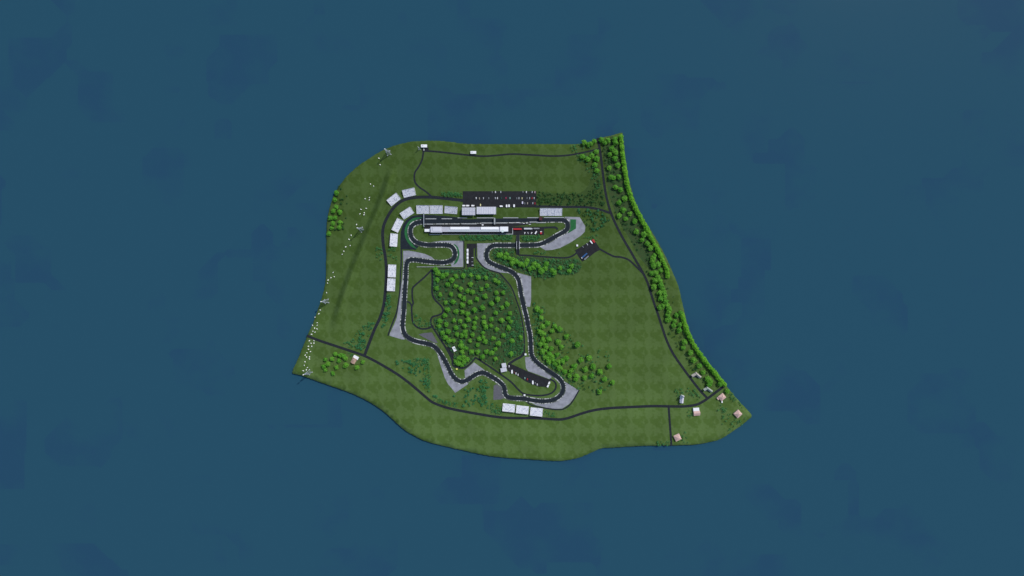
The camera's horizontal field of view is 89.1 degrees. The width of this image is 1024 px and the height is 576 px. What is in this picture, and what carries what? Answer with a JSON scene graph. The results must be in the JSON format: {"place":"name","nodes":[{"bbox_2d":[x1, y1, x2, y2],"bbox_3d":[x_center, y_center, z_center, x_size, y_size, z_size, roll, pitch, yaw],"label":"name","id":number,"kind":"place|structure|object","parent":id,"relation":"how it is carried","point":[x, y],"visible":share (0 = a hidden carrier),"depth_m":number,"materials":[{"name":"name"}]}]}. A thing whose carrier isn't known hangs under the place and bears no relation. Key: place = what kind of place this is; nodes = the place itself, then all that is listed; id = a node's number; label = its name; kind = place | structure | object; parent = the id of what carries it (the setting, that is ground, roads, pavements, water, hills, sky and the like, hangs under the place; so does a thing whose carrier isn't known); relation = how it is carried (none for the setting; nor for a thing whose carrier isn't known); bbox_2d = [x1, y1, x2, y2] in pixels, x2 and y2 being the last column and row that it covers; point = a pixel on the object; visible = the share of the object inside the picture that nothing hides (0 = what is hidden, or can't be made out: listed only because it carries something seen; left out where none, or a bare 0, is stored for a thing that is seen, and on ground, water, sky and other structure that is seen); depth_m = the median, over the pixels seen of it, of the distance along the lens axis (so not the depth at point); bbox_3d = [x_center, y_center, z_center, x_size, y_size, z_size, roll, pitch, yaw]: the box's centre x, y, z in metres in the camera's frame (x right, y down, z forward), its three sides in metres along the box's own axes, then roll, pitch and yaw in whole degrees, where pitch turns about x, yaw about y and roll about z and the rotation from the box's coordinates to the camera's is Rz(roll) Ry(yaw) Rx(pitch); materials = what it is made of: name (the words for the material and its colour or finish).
{"place":"outdoors","nodes":[
{"label":"outdoors","id":0,"kind":"place"},
{"bbox_2d":[351,355,358,363],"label":"house","id":1,"kind":"structure","parent":0,"point":[355,358],"depth_m":1295.12,"materials":[{"name":"brown ceramic"}]},
{"bbox_2d":[388,249,401,335],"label":"road","id":2,"kind":"structure","parent":0,"point":[399,294],"depth_m":1299.71,"materials":[{"name":"black asphalt"}]},
{"bbox_2d":[363,196,462,355],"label":"road","id":3,"kind":"structure","parent":0,"point":[385,255],"depth_m":1299.80,"materials":[{"name":"black asphalt"}]},
{"bbox_2d":[411,269,433,329],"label":"road","id":4,"kind":"structure","parent":0,"point":[419,281],"depth_m":1299.76,"materials":[{"name":"black asphalt"}]},
{"bbox_2d":[413,151,431,196],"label":"road","id":5,"kind":"structure","parent":0,"point":[418,186],"depth_m":1299.78,"materials":[{"name":"black asphalt"}]},
{"bbox_2d":[400,215,461,249],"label":"runoff asphalt","id":6,"kind":"structure","parent":0,"point":[404,243],"depth_m":1299.86,"materials":[{"name":"black asphalt"}]},
{"bbox_2d":[433,241,465,269],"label":"road","id":7,"kind":"structure","parent":0,"point":[456,268],"depth_m":1299.72,"materials":[{"name":"black asphalt"}]},
{"bbox_2d":[430,270,475,368],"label":"road","id":8,"kind":"structure","parent":0,"point":[441,313],"depth_m":1299.75,"materials":[{"name":"black asphalt"}]},
{"bbox_2d":[438,356,467,392],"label":"gravel trap","id":9,"kind":"object","parent":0,"point":[454,386],"visible":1,"depth_m":1299.89,"materials":[{"name":"grey gravel"}]},
{"bbox_2d":[433,269,523,369],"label":"forest floor","id":10,"kind":"structure","parent":0,"point":[489,311],"depth_m":1299.95,"materials":[{"name":"green plant"}]},
{"bbox_2d":[401,218,569,402],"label":"race track","id":11,"kind":"structure","parent":0,"point":[523,304],"depth_m":1299.68,"materials":[{"name":"black asphalt"}]},
{"bbox_2d":[405,222,565,398],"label":"kerb","id":12,"kind":"structure","parent":11,"relation":"on","point":[496,268],"depth_m":1299.63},
{"bbox_2d":[400,218,570,403],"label":"kerb","id":13,"kind":"structure","parent":11,"relation":"on","point":[524,300],"depth_m":1299.62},
{"bbox_2d":[475,246,499,272],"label":"road","id":14,"kind":"structure","parent":0,"point":[482,265],"depth_m":1299.71,"materials":[{"name":"black asphalt"}]},
{"bbox_2d":[493,384,503,399],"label":"asphalt apron","id":15,"kind":"object","parent":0,"point":[497,394],"visible":1,"depth_m":1299.88,"materials":[{"name":"grey asphalt"}]},
{"bbox_2d":[423,148,598,156],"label":"road","id":16,"kind":"structure","parent":0,"point":[509,154],"depth_m":1299.79,"materials":[{"name":"black asphalt"}]},
{"bbox_2d":[0,0,1023,575],"bbox_3d":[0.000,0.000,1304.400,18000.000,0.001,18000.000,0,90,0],"label":"sea","id":17,"kind":"structure","parent":0,"point":[828,196],"depth_m":1304.40,"materials":[{"name":"liquid"}]},
{"bbox_2d":[499,273,524,350],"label":"road","id":18,"kind":"structure","parent":0,"point":[518,307],"depth_m":1299.73,"materials":[{"name":"black asphalt"}]},
{"bbox_2d":[306,335,723,420],"bbox_3d":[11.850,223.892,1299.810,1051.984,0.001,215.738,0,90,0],"label":"road","id":19,"kind":"structure","parent":0,"point":[506,417],"depth_m":1299.81,"materials":[{"name":"black asphalt"}]},
{"bbox_2d":[475,357,556,395],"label":"road","id":20,"kind":"structure","parent":0,"point":[515,386],"depth_m":1299.74,"materials":[{"name":"black asphalt"}]},
{"bbox_2d":[508,351,524,364],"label":"road","id":21,"kind":"structure","parent":0,"point":[515,359],"depth_m":1299.73,"materials":[{"name":"black asphalt"}]},
{"bbox_2d":[292,133,751,460],"bbox_3d":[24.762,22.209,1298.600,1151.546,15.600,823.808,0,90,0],"label":"ground","id":22,"kind":"structure","parent":0,"point":[602,301],"depth_m":1300.00,"materials":[{"name":"green plant"}]},
{"bbox_2d":[387,278,394,290],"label":"grandstand","id":23,"kind":"object","parent":22,"relation":"on","point":[390,284],"visible":1,"depth_m":1296.11,"materials":[{"name":"concrete"}]},
{"bbox_2d":[388,264,395,276],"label":"grandstand","id":24,"kind":"object","parent":22,"relation":"on","point":[391,270],"visible":1,"depth_m":1296.18,"materials":[{"name":"concrete"}]},
{"bbox_2d":[390,233,397,246],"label":"grandstand","id":25,"kind":"object","parent":22,"relation":"on","point":[393,239],"visible":1,"depth_m":1296.16,"materials":[{"name":"concrete"}]},
{"bbox_2d":[387,193,400,205],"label":"grandstand","id":26,"kind":"object","parent":22,"relation":"on","point":[393,199],"visible":1,"depth_m":1296.16,"materials":[{"name":"metal"}]},
{"bbox_2d":[391,218,403,232],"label":"grandstand","id":27,"kind":"object","parent":22,"relation":"on","point":[397,225],"visible":1,"depth_m":1296.16,"materials":[{"name":"metal"}]},
{"bbox_2d":[400,207,413,218],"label":"grandstand","id":28,"kind":"object","parent":22,"relation":"on","point":[406,213],"visible":1,"depth_m":1296.15,"materials":[{"name":"metal"}]},
{"bbox_2d":[402,188,415,197],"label":"grandstand","id":29,"kind":"object","parent":22,"relation":"on","point":[409,192],"visible":1,"depth_m":1296.16,"materials":[{"name":"metal"}]},
{"bbox_2d":[390,251,432,338],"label":"gravel trap","id":30,"kind":"object","parent":22,"relation":"on","point":[395,332],"visible":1,"depth_m":1299.92,"materials":[{"name":"grey gravel"}]},
{"bbox_2d":[405,217,421,248],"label":"green runoff","id":31,"kind":"structure","parent":22,"relation":"on","point":[406,235],"depth_m":1299.67,"materials":[{"name":"paint"}]},
{"bbox_2d":[416,205,429,213],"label":"grandstand","id":32,"kind":"object","parent":22,"relation":"on","point":[421,209],"visible":1,"depth_m":1296.16,"materials":[{"name":"metal"}]},
{"bbox_2d":[419,332,436,342],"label":"asphalt apron","id":33,"kind":"object","parent":22,"relation":"on","point":[430,336],"visible":1,"depth_m":1299.90,"materials":[{"name":"grey asphalt"}]},
{"bbox_2d":[430,205,442,213],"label":"grandstand","id":34,"kind":"object","parent":22,"relation":"on","point":[436,209],"visible":1,"depth_m":1296.16,"materials":[{"name":"metal"}]},
{"bbox_2d":[436,241,462,266],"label":"gravel trap","id":35,"kind":"object","parent":22,"relation":"on","point":[459,244],"visible":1,"depth_m":1299.92,"materials":[{"name":"grey gravel"}]},
{"bbox_2d":[447,347,453,357],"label":"car park","id":36,"kind":"structure","parent":22,"relation":"on","point":[451,353],"depth_m":1299.82,"materials":[{"name":"black asphalt"}]},
{"bbox_2d":[444,206,457,213],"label":"grandstand","id":37,"kind":"object","parent":22,"relation":"on","point":[450,210],"visible":1,"depth_m":1296.17,"materials":[{"name":"metal"}]},
{"bbox_2d":[454,244,458,263],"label":"green runoff","id":38,"kind":"structure","parent":22,"relation":"on","point":[456,260],"depth_m":1299.66,"materials":[{"name":"paint"}]},
{"bbox_2d":[442,234,488,234],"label":"boundary wall","id":39,"kind":"structure","parent":22,"relation":"on","point":[464,234],"depth_m":1298.50,"materials":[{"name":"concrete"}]},
{"bbox_2d":[425,227,507,232],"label":"pit building","id":40,"kind":"structure","parent":22,"relation":"on","point":[466,229],"depth_m":1290.15,"materials":[{"name":"white paint"}]},
{"bbox_2d":[462,207,474,214],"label":"grandstand","id":41,"kind":"object","parent":22,"relation":"on","point":[468,210],"visible":1,"depth_m":1289.73,"materials":[{"name":"metal"}]},
{"bbox_2d":[467,244,476,266],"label":"car park","id":42,"kind":"structure","parent":22,"relation":"on","point":[470,247],"depth_m":1299.85,"materials":[{"name":"black asphalt"}]},
{"bbox_2d":[465,363,483,377],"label":"gravel trap","id":43,"kind":"object","parent":22,"relation":"on","point":[472,368],"visible":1,"depth_m":1299.89,"materials":[{"name":"grey gravel"}]},
{"bbox_2d":[424,223,531,233],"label":"lane","id":44,"kind":"structure","parent":22,"relation":"on","point":[509,225],"depth_m":1299.84,"materials":[{"name":"black asphalt"}]},
{"bbox_2d":[476,207,495,213],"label":"grandstand","id":45,"kind":"object","parent":22,"relation":"on","point":[486,210],"visible":1,"depth_m":1289.70,"materials":[{"name":"metal"}]},
{"bbox_2d":[477,242,506,272],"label":"gravel trap","id":46,"kind":"object","parent":22,"relation":"on","point":[481,247],"visible":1,"depth_m":1299.91,"materials":[{"name":"grey gravel"}]},
{"bbox_2d":[463,191,535,206],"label":"car park","id":47,"kind":"structure","parent":22,"relation":"on","point":[470,199],"depth_m":1299.86,"materials":[{"name":"black asphalt"}]},
{"bbox_2d":[500,363,506,371],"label":"paddock building","id":48,"kind":"structure","parent":22,"relation":"on","point":[503,368],"depth_m":1293.62,"materials":[{"name":"metal"}]},
{"bbox_2d":[502,403,514,412],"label":"grandstand","id":49,"kind":"object","parent":22,"relation":"on","point":[508,408],"visible":1,"depth_m":1296.16,"materials":[{"name":"concrete"}]},
{"bbox_2d":[516,235,519,254],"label":"road bridge","id":50,"kind":"structure","parent":22,"relation":"on","point":[517,244],"depth_m":1294.70,"materials":[{"name":"concrete"}]},
{"bbox_2d":[516,405,528,413],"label":"grandstand","id":51,"kind":"object","parent":22,"relation":"on","point":[522,409],"visible":1,"depth_m":1296.18,"materials":[{"name":"concrete"}]},
{"bbox_2d":[530,407,542,416],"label":"grandstand","id":52,"kind":"object","parent":22,"relation":"on","point":[536,412],"visible":1,"depth_m":1296.16,"materials":[{"name":"concrete"}]},
{"bbox_2d":[344,143,745,446],"bbox_3d":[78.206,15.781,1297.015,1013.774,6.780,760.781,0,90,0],"label":"undergrowth","id":53,"kind":"object","parent":22,"relation":"on","point":[502,286],"visible":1,"depth_m":1296.84,"materials":[{"name":"green plant"}]},
{"bbox_2d":[540,208,561,215],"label":"grandstand","id":54,"kind":"object","parent":22,"relation":"on","point":[550,211],"visible":1,"depth_m":1296.62,"materials":[{"name":"metal"}]},
{"bbox_2d":[674,433,680,440],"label":"house","id":55,"kind":"structure","parent":22,"relation":"on","point":[677,437],"depth_m":1294.68,"materials":[{"name":"pink ceramic"}]},
{"bbox_2d":[679,395,683,402],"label":"chapel","id":56,"kind":"structure","parent":22,"relation":"on","point":[681,400],"depth_m":1292.05,"materials":[{"name":"grey stone"}]},
{"bbox_2d":[691,372,700,377],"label":"house","id":57,"kind":"structure","parent":22,"relation":"on","point":[695,375],"depth_m":1294.72,"materials":[{"name":"beige stone"}]},
{"bbox_2d":[733,409,741,417],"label":"house","id":58,"kind":"structure","parent":22,"relation":"on","point":[737,413],"depth_m":1294.34,"materials":[{"name":"pink ceramic"}]},
{"bbox_2d":[518,273,530,306],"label":"gravel trap","id":59,"kind":"object","parent":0,"point":[526,281],"visible":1,"depth_m":1299.91,"materials":[{"name":"grey gravel"}]},
{"bbox_2d":[510,226,543,234],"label":"car park","id":60,"kind":"structure","parent":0,"point":[521,232],"depth_m":1299.85,"materials":[{"name":"black asphalt"}]},
{"bbox_2d":[507,364,550,386],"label":"car park","id":61,"kind":"structure","parent":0,"point":[537,379],"depth_m":1299.83,"materials":[{"name":"black asphalt"}]},
{"bbox_2d":[492,248,581,277],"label":"forest floor","id":62,"kind":"structure","parent":0,"point":[512,255],"depth_m":1299.95,"materials":[{"name":"green plant"}]},
{"bbox_2d":[525,357,551,378],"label":"gravel trap","id":63,"kind":"object","parent":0,"point":[531,366],"visible":1,"depth_m":1299.88,"materials":[{"name":"grey gravel"}]},
{"bbox_2d":[519,251,578,258],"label":"road","id":64,"kind":"structure","parent":0,"point":[549,256],"depth_m":1299.77,"materials":[{"name":"black asphalt"}]},
{"bbox_2d":[542,226,557,229],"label":"road","id":65,"kind":"structure","parent":0,"point":[556,228],"depth_m":1299.70,"materials":[{"name":"black asphalt"}]},
{"bbox_2d":[527,390,579,409],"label":"road","id":66,"kind":"structure","parent":0,"point":[555,409],"depth_m":1299.70,"materials":[{"name":"grey asphalt"}]},
{"bbox_2d":[532,382,577,408],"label":"gravel trap","id":67,"kind":"object","parent":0,"point":[567,398],"visible":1,"depth_m":1299.87,"materials":[{"name":"grey gravel"}]},
{"bbox_2d":[541,217,584,249],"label":"gravel trap","id":68,"kind":"object","parent":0,"point":[569,237],"visible":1,"depth_m":1299.93,"materials":[{"name":"grey gravel"}]},
{"bbox_2d":[536,161,605,208],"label":"forest floor","id":69,"kind":"structure","parent":0,"point":[590,186],"depth_m":1299.94,"materials":[{"name":"green plant"}]},
{"bbox_2d":[568,219,575,232],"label":"green runoff","id":70,"kind":"structure","parent":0,"point":[573,224],"depth_m":1299.65,"materials":[{"name":"paint"}]},
{"bbox_2d":[535,205,609,213],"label":"road","id":71,"kind":"structure","parent":0,"point":[547,206],"depth_m":1299.80,"materials":[{"name":"black asphalt"}]},
{"bbox_2d":[575,239,598,261],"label":"car park","id":72,"kind":"structure","parent":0,"point":[589,249],"depth_m":1299.83,"materials":[{"name":"black asphalt"}]},
{"bbox_2d":[599,248,642,273],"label":"road","id":73,"kind":"structure","parent":0,"point":[629,260],"depth_m":1299.77,"materials":[{"name":"black asphalt"}]},
{"bbox_2d":[603,136,662,271],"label":"forest floor","id":74,"kind":"structure","parent":0,"point":[641,251],"depth_m":1299.94,"materials":[{"name":"green plant"}]},
{"bbox_2d":[597,138,707,398],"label":"road","id":75,"kind":"structure","parent":0,"point":[650,291],"depth_m":1299.79,"materials":[{"name":"black asphalt"}]},
{"bbox_2d":[668,406,671,445],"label":"road","id":76,"kind":"structure","parent":0,"point":[669,418],"depth_m":1299.76,"materials":[{"name":"black asphalt"}]},
{"bbox_2d":[693,407,699,415],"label":"house","id":77,"kind":"structure","parent":0,"point":[696,411],"depth_m":1295.28,"materials":[{"name":"pink ceramic"}]},
{"bbox_2d":[703,386,712,391],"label":"house","id":78,"kind":"structure","parent":0,"point":[706,388],"depth_m":1294.53,"materials":[{"name":"grey stone"}]},
{"bbox_2d":[717,393,725,400],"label":"house","id":79,"kind":"structure","parent":0,"point":[721,396],"depth_m":1294.69,"materials":[{"name":"pink ceramic"}]}
]}

